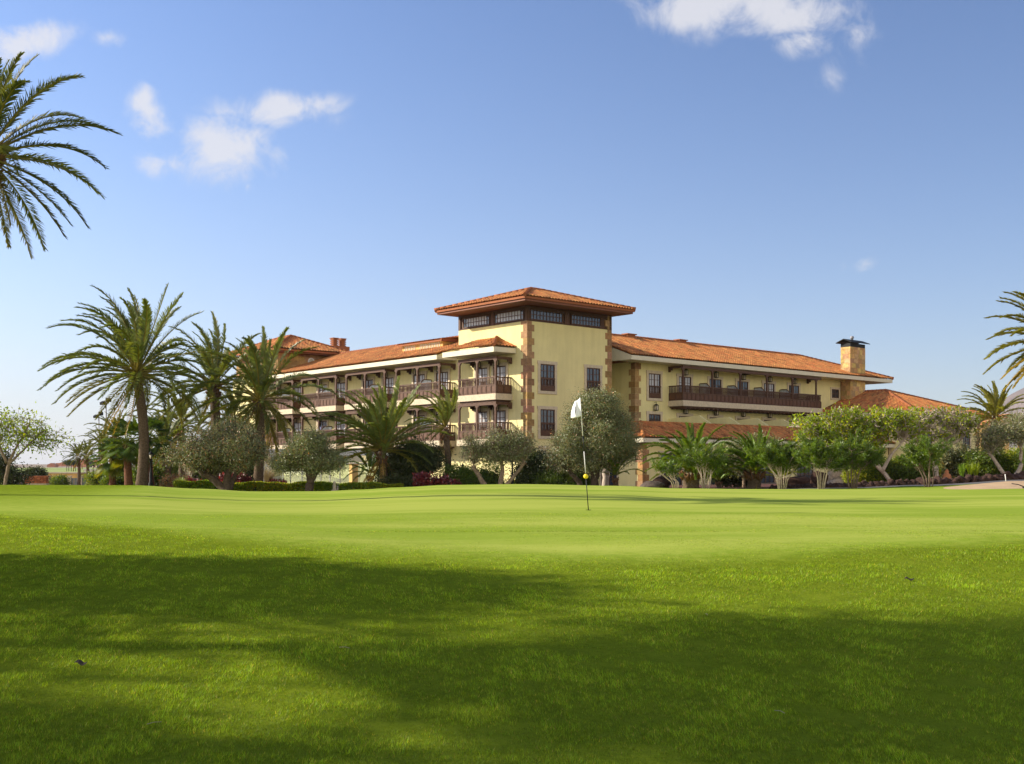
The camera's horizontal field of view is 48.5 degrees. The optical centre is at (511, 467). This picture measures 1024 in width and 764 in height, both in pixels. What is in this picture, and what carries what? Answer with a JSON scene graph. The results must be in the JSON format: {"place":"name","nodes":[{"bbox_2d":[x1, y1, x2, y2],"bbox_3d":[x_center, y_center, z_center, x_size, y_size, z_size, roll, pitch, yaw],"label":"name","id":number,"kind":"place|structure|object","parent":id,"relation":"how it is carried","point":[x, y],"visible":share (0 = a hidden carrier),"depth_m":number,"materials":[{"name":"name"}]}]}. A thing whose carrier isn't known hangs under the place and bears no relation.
{"place":"outdoors","nodes":[
{"label":"outdoors","id":0,"kind":"place"},
{"bbox_2d":[11,464,137,467],"bbox_3d":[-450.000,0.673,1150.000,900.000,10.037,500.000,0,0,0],"label":"distant plain","id":1,"kind":"structure","parent":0,"point":[32,465],"depth_m":1191.70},
{"bbox_2d":[18,468,196,475],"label":"fairway hill","id":2,"kind":"structure","parent":0,"point":[57,470],"depth_m":461.35,"materials":[{"name":"green plant"}]},
{"bbox_2d":[263,445,279,481],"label":"grass clump","id":3,"kind":"object","parent":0,"point":[268,474],"visible":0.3,"depth_m":61.84,"materials":[{"name":"green plant"}]},
{"bbox_2d":[0,478,1023,763],"bbox_3d":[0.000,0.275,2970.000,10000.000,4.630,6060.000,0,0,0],"label":"ground","id":4,"kind":"structure","parent":0,"point":[638,558],"depth_m":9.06,"materials":[{"name":"green plant"}]},
{"bbox_2d":[0,446,36,484],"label":"bush","id":5,"kind":"object","parent":4,"relation":"on","point":[13,479],"visible":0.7,"depth_m":71.77,"materials":[{"name":"green plant"}]},
{"bbox_2d":[25,476,48,484],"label":"planter wall","id":6,"kind":"structure","parent":4,"relation":"on","point":[40,480],"depth_m":77.97,"materials":[{"name":"brick"}]},
{"bbox_2d":[0,401,75,484],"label":"sea fig tree","id":7,"kind":"object","parent":4,"relation":"on","point":[6,424],"visible":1,"depth_m":55.94,"materials":[{"name":"green plant"}]},
{"bbox_2d":[24,463,51,483],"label":"bush","id":8,"kind":"object","parent":4,"relation":"on","point":[40,471],"visible":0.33,"depth_m":83.69,"materials":[{"name":"green plant"}]},
{"bbox_2d":[49,474,72,484],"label":"bush","id":9,"kind":"object","parent":4,"relation":"on","point":[60,479],"visible":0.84,"depth_m":99.69,"materials":[{"name":"green plant"}]},
{"bbox_2d":[0,52,122,258],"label":"date palm","id":10,"kind":"object","parent":4,"relation":"on","point":[7,91],"visible":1,"depth_m":30.12,"materials":[{"name":"green plant"}]},
{"bbox_2d":[48,472,90,484],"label":"boundary wall","id":11,"kind":"structure","parent":4,"relation":"on","point":[73,474],"depth_m":120.00,"materials":[{"name":"stone"}]},
{"bbox_2d":[61,441,94,484],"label":"date palm","id":12,"kind":"object","parent":4,"relation":"on","point":[77,451],"visible":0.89,"depth_m":99.87,"materials":[{"name":"green plant"}]},
{"bbox_2d":[70,439,96,484],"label":"date palm","id":13,"kind":"object","parent":4,"relation":"on","point":[85,446],"visible":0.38,"depth_m":103.88,"materials":[{"name":"green plant"}]},
{"bbox_2d":[81,467,105,484],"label":"bush","id":14,"kind":"object","parent":4,"relation":"on","point":[91,480],"visible":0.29,"depth_m":75.65,"materials":[{"name":"green plant"}]},
{"bbox_2d":[77,423,112,471],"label":"date palm","id":15,"kind":"object","parent":4,"relation":"on","point":[95,445],"visible":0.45,"depth_m":91.71,"materials":[{"name":"green plant"}]},
{"bbox_2d":[82,410,132,459],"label":"date palm","id":16,"kind":"object","parent":4,"relation":"on","point":[103,425],"visible":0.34,"depth_m":87.55,"materials":[{"name":"green plant"}]},
{"bbox_2d":[86,437,133,484],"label":"fan palm","id":17,"kind":"object","parent":4,"relation":"on","point":[111,472],"visible":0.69,"depth_m":67.52,"materials":[{"name":"green plant"}]},
{"bbox_2d":[97,472,123,484],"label":"bush","id":18,"kind":"object","parent":4,"relation":"on","point":[119,480],"visible":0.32,"depth_m":71.44,"materials":[{"name":"green plant"}]},
{"bbox_2d":[100,416,150,484],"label":"fan palm","id":19,"kind":"object","parent":4,"relation":"on","point":[125,448],"visible":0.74,"depth_m":65.79,"materials":[{"name":"green plant"}]},
{"bbox_2d":[38,282,234,485],"bbox_3d":[-19.162,-4.238,58.117,9.189,10.814,9.287,0,0,37],"label":"date palm","id":20,"kind":"object","parent":4,"relation":"on","point":[132,344],"visible":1,"depth_m":57.58,"materials":[{"name":"green plant"}]},
{"bbox_2d":[120,416,174,485],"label":"fan palm","id":21,"kind":"object","parent":4,"relation":"on","point":[155,423],"visible":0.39,"depth_m":67.81,"materials":[{"name":"green plant"}]},
{"bbox_2d":[132,462,168,486],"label":"bush","id":22,"kind":"object","parent":4,"relation":"on","point":[157,472],"visible":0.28,"depth_m":69.83,"materials":[{"name":"green plant"}]},
{"bbox_2d":[115,395,204,486],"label":"date palm","id":23,"kind":"object","parent":4,"relation":"on","point":[167,421],"visible":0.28,"depth_m":73.76,"materials":[{"name":"green plant"}]},
{"bbox_2d":[173,479,256,490],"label":"hedge","id":24,"kind":"object","parent":4,"relation":"on","point":[239,486],"visible":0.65,"depth_m":57.84,"materials":[{"name":"green plant"}]},
{"bbox_2d":[156,414,277,489],"bbox_3d":[-14.166,-0.719,55.060,6.101,4.294,4.512,0,0,0],"label":"olive tree","id":25,"kind":"object","parent":4,"relation":"on","point":[231,450],"visible":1,"depth_m":54.38,"materials":[{"name":"green plant"}]},
{"bbox_2d":[255,481,337,490],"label":"hedge","id":26,"kind":"object","parent":4,"relation":"on","point":[293,486],"visible":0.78,"depth_m":57.91,"materials":[{"name":"green plant"}]},
{"bbox_2d":[259,426,353,490],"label":"olive tree","id":27,"kind":"object","parent":4,"relation":"on","point":[311,454],"visible":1,"depth_m":53.50,"materials":[{"name":"green plant"}]},
{"bbox_2d":[412,471,438,486],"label":"red leaved plant","id":28,"kind":"object","parent":4,"relation":"on","point":[424,478],"visible":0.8,"depth_m":56.69,"materials":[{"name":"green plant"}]},
{"bbox_2d":[452,421,541,484],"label":"olive tree","id":29,"kind":"object","parent":4,"relation":"on","point":[498,447],"visible":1,"depth_m":57.68,"materials":[{"name":"green plant"}]},
{"bbox_2d":[0,484,1023,552],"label":"putting green","id":30,"kind":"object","parent":4,"relation":"on","point":[424,502],"visible":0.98,"depth_m":21.28,"materials":[{"name":"green plant"}]},
{"bbox_2d":[571,398,588,509],"bbox_3d":[1.318,-0.268,21.716,0.392,2.155,0.155,0,0,15],"label":"golf flag","id":31,"kind":"object","parent":30,"relation":"on","point":[576,410],"visible":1,"depth_m":21.70,"materials":[{"name":"fabric"}]},
{"bbox_2d":[675,441,729,488],"bbox_3d":[9.043,-0.076,53.941,2.499,2.471,2.301,0,0,21],"label":"oleander","id":32,"kind":"object","parent":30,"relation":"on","point":[700,458],"visible":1,"depth_m":53.72,"materials":[{"name":"green plant"}]},
{"bbox_2d":[743,436,809,488],"bbox_3d":[12.540,-0.174,52.784,3.606,2.658,2.446,0,0,0],"label":"oleander","id":33,"kind":"object","parent":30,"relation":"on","point":[775,455],"visible":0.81,"depth_m":52.74,"materials":[{"name":"green plant"}]},
{"bbox_2d":[789,431,852,488],"bbox_3d":[14.127,-0.317,52.077,2.910,2.895,2.629,0,0,0],"label":"oleander","id":34,"kind":"object","parent":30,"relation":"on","point":[814,452],"visible":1,"depth_m":51.58,"materials":[{"name":"green plant"}]},
{"bbox_2d":[828,428,885,488],"bbox_3d":[15.975,-0.431,53.081,3.311,3.102,2.576,0,0,0],"label":"oleander","id":35,"kind":"object","parent":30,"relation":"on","point":[865,452],"visible":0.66,"depth_m":52.68,"materials":[{"name":"green plant"}]},
{"bbox_2d":[944,481,1023,488],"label":"sand bunker","id":36,"kind":"object","parent":30,"relation":"on","point":[1002,485],"visible":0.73,"depth_m":47.43},
{"bbox_2d":[228,287,989,486],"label":"hotel","id":37,"kind":"structure","parent":4,"relation":"on","point":[538,352],"depth_m":86.09,"materials":[{"name":"paint"}]},
{"bbox_2d":[381,374,394,393],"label":"balcony door","id":38,"kind":"structure","parent":37,"relation":"in","point":[390,380],"depth_m":89.25,"materials":[{"name":"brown wood"}]},
{"bbox_2d":[434,368,450,388],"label":"balcony door","id":39,"kind":"structure","parent":37,"relation":"in","point":[445,373],"depth_m":83.92,"materials":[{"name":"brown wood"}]},
{"bbox_2d":[463,314,489,328],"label":"window","id":40,"kind":"structure","parent":37,"relation":"in","point":[483,320],"depth_m":81.08,"materials":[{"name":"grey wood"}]},
{"bbox_2d":[473,364,489,385],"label":"balcony door","id":41,"kind":"structure","parent":37,"relation":"in","point":[484,371],"depth_m":80.41,"materials":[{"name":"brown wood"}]},
{"bbox_2d":[473,408,489,429],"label":"balcony door","id":42,"kind":"structure","parent":37,"relation":"in","point":[484,416],"depth_m":80.41,"materials":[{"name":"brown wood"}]},
{"bbox_2d":[491,362,508,384],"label":"balcony door","id":43,"kind":"structure","parent":37,"relation":"in","point":[502,370],"depth_m":78.93,"materials":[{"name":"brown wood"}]},
{"bbox_2d":[491,407,508,429],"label":"balcony door","id":44,"kind":"structure","parent":37,"relation":"in","point":[502,415],"depth_m":78.95,"materials":[{"name":"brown wood"}]},
{"bbox_2d":[494,309,523,323],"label":"window","id":45,"kind":"structure","parent":37,"relation":"in","point":[515,315],"depth_m":78.36,"materials":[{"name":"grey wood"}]},
{"bbox_2d":[530,309,562,322],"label":"window","id":46,"kind":"structure","parent":37,"relation":"in","point":[539,315],"depth_m":78.13,"materials":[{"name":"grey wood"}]},
{"bbox_2d":[537,360,557,394],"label":"window","id":47,"kind":"structure","parent":37,"relation":"in","point":[547,370],"depth_m":78.14,"materials":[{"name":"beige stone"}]},
{"bbox_2d":[537,406,557,438],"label":"window","id":48,"kind":"structure","parent":37,"relation":"in","point":[547,417],"depth_m":78.11,"materials":[{"name":"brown wood"}]},
{"bbox_2d":[571,314,600,327],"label":"window","id":49,"kind":"structure","parent":37,"relation":"in","point":[583,320],"depth_m":80.61,"materials":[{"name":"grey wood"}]},
{"bbox_2d":[584,364,602,395],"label":"window","id":50,"kind":"structure","parent":37,"relation":"in","point":[592,373],"depth_m":81.02,"materials":[{"name":"beige stone"}]},
{"bbox_2d":[646,370,662,400],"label":"window","id":51,"kind":"structure","parent":37,"relation":"in","point":[654,379],"depth_m":86.84,"materials":[{"name":"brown wood"}]},
{"bbox_2d":[646,411,662,420],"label":"window","id":52,"kind":"structure","parent":37,"relation":"in","point":[650,415],"depth_m":86.85,"materials":[{"name":"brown wood"}]},
{"bbox_2d":[658,451,683,484],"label":"glazed door","id":53,"kind":"structure","parent":37,"relation":"in","point":[679,480],"depth_m":77.82,"materials":[{"name":"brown wood"}]},
{"bbox_2d":[676,373,692,392],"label":"balcony door","id":54,"kind":"structure","parent":37,"relation":"in","point":[688,379],"depth_m":89.27,"materials":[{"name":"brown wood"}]},
{"bbox_2d":[707,376,722,393],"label":"balcony door","id":55,"kind":"structure","parent":37,"relation":"in","point":[717,382],"depth_m":91.78,"materials":[{"name":"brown wood"}]},
{"bbox_2d":[735,378,749,395],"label":"balcony door","id":56,"kind":"structure","parent":37,"relation":"in","point":[745,384],"depth_m":94.09,"materials":[{"name":"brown wood"}]},
{"bbox_2d":[830,387,839,399],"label":"window","id":57,"kind":"structure","parent":37,"relation":"in","point":[834,391],"depth_m":102.72,"materials":[{"name":"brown wood"}]},
{"bbox_2d":[669,482,843,488],"bbox_3d":[21.584,0.879,65.758,31.831,0.867,18.483,0,0,0],"label":"volcanic bed","id":58,"kind":"object","parent":4,"relation":"on","point":[765,486],"visible":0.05,"depth_m":63.21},
{"bbox_2d":[640,481,664,487],"bbox_3d":[7.104,0.913,57.545,1.295,0.512,1.076,0,0,0],"label":"boulder","id":59,"kind":"object","parent":58,"relation":"on","point":[656,484],"visible":0.64,"depth_m":57.22,"materials":[{"name":"grey stone"}]},
{"bbox_2d":[650,457,683,487],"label":"oleander","id":60,"kind":"object","parent":58,"relation":"on","point":[671,469],"visible":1,"depth_m":53.68,"materials":[{"name":"green plant"}]},
{"bbox_2d":[640,422,742,487],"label":"date palm","id":61,"kind":"object","parent":58,"relation":"on","point":[693,479],"visible":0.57,"depth_m":56.62,"materials":[{"name":"green plant"}]},
{"bbox_2d":[706,464,736,487],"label":"date palm","id":62,"kind":"object","parent":58,"relation":"on","point":[719,484],"visible":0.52,"depth_m":60.88,"materials":[{"name":"green plant"}]},
{"bbox_2d":[700,464,761,486],"bbox_3d":[12.182,0.483,63.037,3.506,2.123,2.065,0,0,0],"label":"bush","id":63,"kind":"object","parent":58,"relation":"on","point":[731,481],"visible":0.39,"depth_m":62.78,"materials":[{"name":"green plant"}]},
{"bbox_2d":[713,427,789,486],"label":"date palm","id":64,"kind":"object","parent":58,"relation":"on","point":[739,473],"visible":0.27,"depth_m":61.72,"materials":[{"name":"green plant"}]},
{"bbox_2d":[717,424,796,488],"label":"date palm","id":65,"kind":"object","parent":58,"relation":"on","point":[754,480],"visible":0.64,"depth_m":56.68,"materials":[{"name":"green plant"}]},
{"bbox_2d":[784,476,810,484],"bbox_3d":[14.983,0.780,60.009,1.412,0.691,1.229,0,0,0],"label":"boulder","id":66,"kind":"object","parent":58,"relation":"on","point":[797,480],"visible":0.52,"depth_m":59.52,"materials":[{"name":"stone"}]},
{"bbox_2d":[810,471,827,483],"bbox_3d":[16.316,0.617,60.504,0.983,0.934,0.828,0,0,0],"label":"boulder","id":67,"kind":"object","parent":58,"relation":"on","point":[813,478],"visible":0.4,"depth_m":60.23,"materials":[{"name":"stone"}]},
{"bbox_2d":[808,434,885,483],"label":"olive tree","id":68,"kind":"object","parent":58,"relation":"on","point":[833,477],"depth_m":61.65,"materials":[{"name":"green plant"}]},
{"bbox_2d":[786,401,928,480],"bbox_3d":[18.186,-1.194,60.180,7.466,4.716,4.134,0,0,0],"label":"coral tree","id":69,"kind":"object","parent":58,"relation":"on","point":[895,422],"visible":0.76,"depth_m":59.43,"materials":[{"name":"green plant"}]},
{"bbox_2d":[840,462,892,482],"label":"bush","id":70,"kind":"object","parent":58,"relation":"on","point":[843,476],"visible":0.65,"depth_m":62.62,"materials":[{"name":"green plant"}]},
{"bbox_2d":[854,455,908,481],"bbox_3d":[20.672,0.240,63.022,3.604,2.140,2.250,0,0,-12],"label":"bush","id":71,"kind":"object","parent":58,"relation":"on","point":[889,467],"visible":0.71,"depth_m":62.62,"materials":[{"name":"green plant"}]},
{"bbox_2d":[892,462,941,479],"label":"bush","id":72,"kind":"object","parent":58,"relation":"on","point":[914,473],"visible":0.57,"depth_m":62.17,"materials":[{"name":"green plant"}]},
{"bbox_2d":[889,403,987,476],"bbox_3d":[22.737,-1.238,62.050,6.306,4.560,3.510,0,0,0],"label":"coral tree","id":73,"kind":"object","parent":58,"relation":"on","point":[953,419],"visible":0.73,"depth_m":61.59,"materials":[{"name":"green plant"}]},
{"bbox_2d":[930,435,973,479],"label":"bush","id":74,"kind":"object","parent":58,"relation":"on","point":[943,462],"visible":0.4,"depth_m":65.64,"materials":[{"name":"green plant"}]},
{"bbox_2d":[940,445,981,476],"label":"bush","id":75,"kind":"object","parent":58,"relation":"on","point":[955,467],"visible":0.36,"depth_m":65.57,"materials":[{"name":"green plant"}]},
{"bbox_2d":[960,445,1015,476],"bbox_3d":[27.251,-0.281,65.045,2.930,2.688,2.395,0,0,0],"label":"bush","id":76,"kind":"object","parent":58,"relation":"on","point":[987,465],"visible":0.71,"depth_m":64.69,"materials":[{"name":"green plant"}]},
{"bbox_2d":[968,405,1023,473],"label":"olive tree","id":77,"kind":"object","parent":58,"relation":"on","point":[990,440],"visible":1,"depth_m":61.52,"materials":[{"name":"green plant"}]},
{"bbox_2d":[983,291,1023,391],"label":"date palm","id":78,"kind":"object","parent":58,"relation":"on","point":[1019,330],"visible":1,"depth_m":60.46,"materials":[{"name":"green plant"}]},
{"bbox_2d":[1001,445,1019,473],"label":"bush","id":79,"kind":"object","parent":58,"relation":"on","point":[1010,451],"visible":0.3,"depth_m":65.69,"materials":[{"name":"green plant"}]},
{"bbox_2d":[1009,444,1023,472],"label":"bush","id":80,"kind":"object","parent":58,"relation":"on","point":[1017,459],"visible":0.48,"depth_m":64.16,"materials":[{"name":"green plant"}]},
{"bbox_2d":[893,434,956,486],"bbox_3d":[18.550,-0.291,51.005,2.771,2.626,2.328,0,0,0],"label":"oleander","id":81,"kind":"object","parent":4,"relation":"on","point":[918,454],"visible":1,"depth_m":50.82,"materials":[{"name":"green plant"}]},
{"bbox_2d":[957,380,1023,435],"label":"date palm","id":82,"kind":"object","parent":4,"relation":"on","point":[994,406],"visible":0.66,"depth_m":87.56,"materials":[{"name":"green plant"}]},
{"bbox_2d":[0,0,1023,464],"label":"sky","id":83,"kind":"structure","parent":0,"point":[803,177],"materials":[{"name":"blue"}]},
{"bbox_2d":[780,480,1023,488],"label":"path","id":84,"kind":"structure","parent":0,"point":[920,485],"depth_m":54.10,"materials":[{"name":"concrete"}]},
{"bbox_2d":[988,388,1023,414],"bbox_3d":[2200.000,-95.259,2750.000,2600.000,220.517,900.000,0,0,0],"label":"mountain","id":85,"kind":"structure","parent":0,"point":[1013,395],"depth_m":2737.64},
{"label":"garden soil","id":86,"kind":"structure","parent":0,"visible":0},
{"bbox_2d":[154,471,195,486],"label":"bush","id":87,"kind":"object","parent":86,"relation":"on","point":[167,481],"visible":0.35,"depth_m":65.78,"materials":[{"name":"green plant"}]},
{"bbox_2d":[127,383,223,475],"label":"date palm","id":88,"kind":"object","parent":86,"relation":"on","point":[184,409],"visible":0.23,"depth_m":77.69,"materials":[{"name":"green plant"}]},
{"bbox_2d":[148,311,284,478],"bbox_3d":[-17.209,-3.695,64.852,7.649,10.445,7.511,0,0,18],"label":"date palm","id":89,"kind":"object","parent":86,"relation":"on","point":[217,366],"visible":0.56,"depth_m":64.55,"materials":[{"name":"green plant"}]},
{"bbox_2d":[189,377,270,472],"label":"date palm","id":90,"kind":"object","parent":86,"relation":"on","point":[237,411],"visible":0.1,"depth_m":81.77,"materials":[{"name":"green plant"}]},
{"bbox_2d":[219,472,252,482],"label":"red leaved plant","id":91,"kind":"object","parent":86,"relation":"on","point":[241,479],"visible":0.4,"depth_m":59.79,"materials":[{"name":"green plant"}]},
{"bbox_2d":[208,426,273,480],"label":"bush","id":92,"kind":"object","parent":86,"relation":"on","point":[250,473],"visible":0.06,"depth_m":83.72,"materials":[{"name":"green plant"}]},
{"bbox_2d":[186,326,340,480],"bbox_3d":[-13.275,-3.072,59.883,8.475,9.163,7.823,0,0,0],"label":"date palm","id":93,"kind":"object","parent":86,"relation":"on","point":[259,379],"visible":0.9,"depth_m":59.61,"materials":[{"name":"green plant"}]},
{"bbox_2d":[263,464,378,483],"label":"glass screen","id":94,"kind":"object","parent":86,"relation":"on","point":[301,478],"visible":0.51,"depth_m":73.98,"materials":[{"name":"clear glass"}]},
{"bbox_2d":[329,448,392,481],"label":"awning","id":95,"kind":"object","parent":86,"relation":"on","point":[349,453],"visible":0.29,"depth_m":72.80,"materials":[{"name":"white fabric"}]},
{"bbox_2d":[338,448,387,481],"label":"date palm","id":96,"kind":"object","parent":86,"relation":"on","point":[370,463],"visible":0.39,"depth_m":65.85,"materials":[{"name":"green plant"}]},
{"bbox_2d":[338,481,403,490],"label":"hedge","id":97,"kind":"object","parent":86,"relation":"on","point":[359,485],"visible":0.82,"depth_m":58.07,"materials":[{"name":"green plant"}]},
{"bbox_2d":[308,375,453,481],"bbox_3d":[-6.989,-1.632,60.947,7.920,6.853,7.323,0,0,0],"label":"date palm","id":98,"kind":"object","parent":86,"relation":"on","point":[380,430],"visible":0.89,"depth_m":60.30,"materials":[{"name":"green plant"}]},
{"bbox_2d":[376,469,415,486],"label":"bush","id":99,"kind":"object","parent":86,"relation":"on","point":[398,478],"visible":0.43,"depth_m":59.68,"materials":[{"name":"green plant"}]},
{"bbox_2d":[368,433,456,481],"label":"mastic tree","id":100,"kind":"object","parent":86,"relation":"on","point":[395,462],"visible":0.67,"depth_m":61.22,"materials":[{"name":"green plant"}]},
{"bbox_2d":[404,385,458,468],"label":"date palm","id":101,"kind":"object","parent":86,"relation":"on","point":[445,408],"visible":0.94,"depth_m":61.81,"materials":[{"name":"green plant"}]},
{"bbox_2d":[434,462,487,484],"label":"bush","id":102,"kind":"object","parent":86,"relation":"on","point":[465,475],"visible":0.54,"depth_m":60.67,"materials":[{"name":"green plant"}]},
{"bbox_2d":[466,459,504,484],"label":"bush","id":103,"kind":"object","parent":86,"relation":"on","point":[493,477],"visible":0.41,"depth_m":61.81,"materials":[{"name":"green plant"}]},
{"bbox_2d":[505,445,559,483],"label":"mastic tree","id":104,"kind":"object","parent":86,"relation":"on","point":[531,467],"visible":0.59,"depth_m":61.43,"materials":[{"name":"green plant"}]},
{"bbox_2d":[530,468,588,484],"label":"bush","id":105,"kind":"object","parent":86,"relation":"on","point":[565,478],"visible":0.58,"depth_m":60.69,"materials":[{"name":"green plant"}]},
{"bbox_2d":[538,383,650,485],"bbox_3d":[4.276,-1.455,60.194,5.843,6.039,4.517,0,0,22],"label":"olive tree","id":106,"kind":"object","parent":86,"relation":"on","point":[610,435],"visible":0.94,"depth_m":59.29,"materials":[{"name":"green plant"}]},
{"bbox_2d":[593,452,634,485],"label":"olive tree","id":107,"kind":"object","parent":86,"relation":"on","point":[605,480],"visible":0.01,"depth_m":63.87,"materials":[{"name":"plant"}]},
{"bbox_2d":[588,453,644,485],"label":"date palm","id":108,"kind":"object","parent":86,"relation":"on","point":[616,479],"visible":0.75,"depth_m":59.85,"materials":[{"name":"green plant"}]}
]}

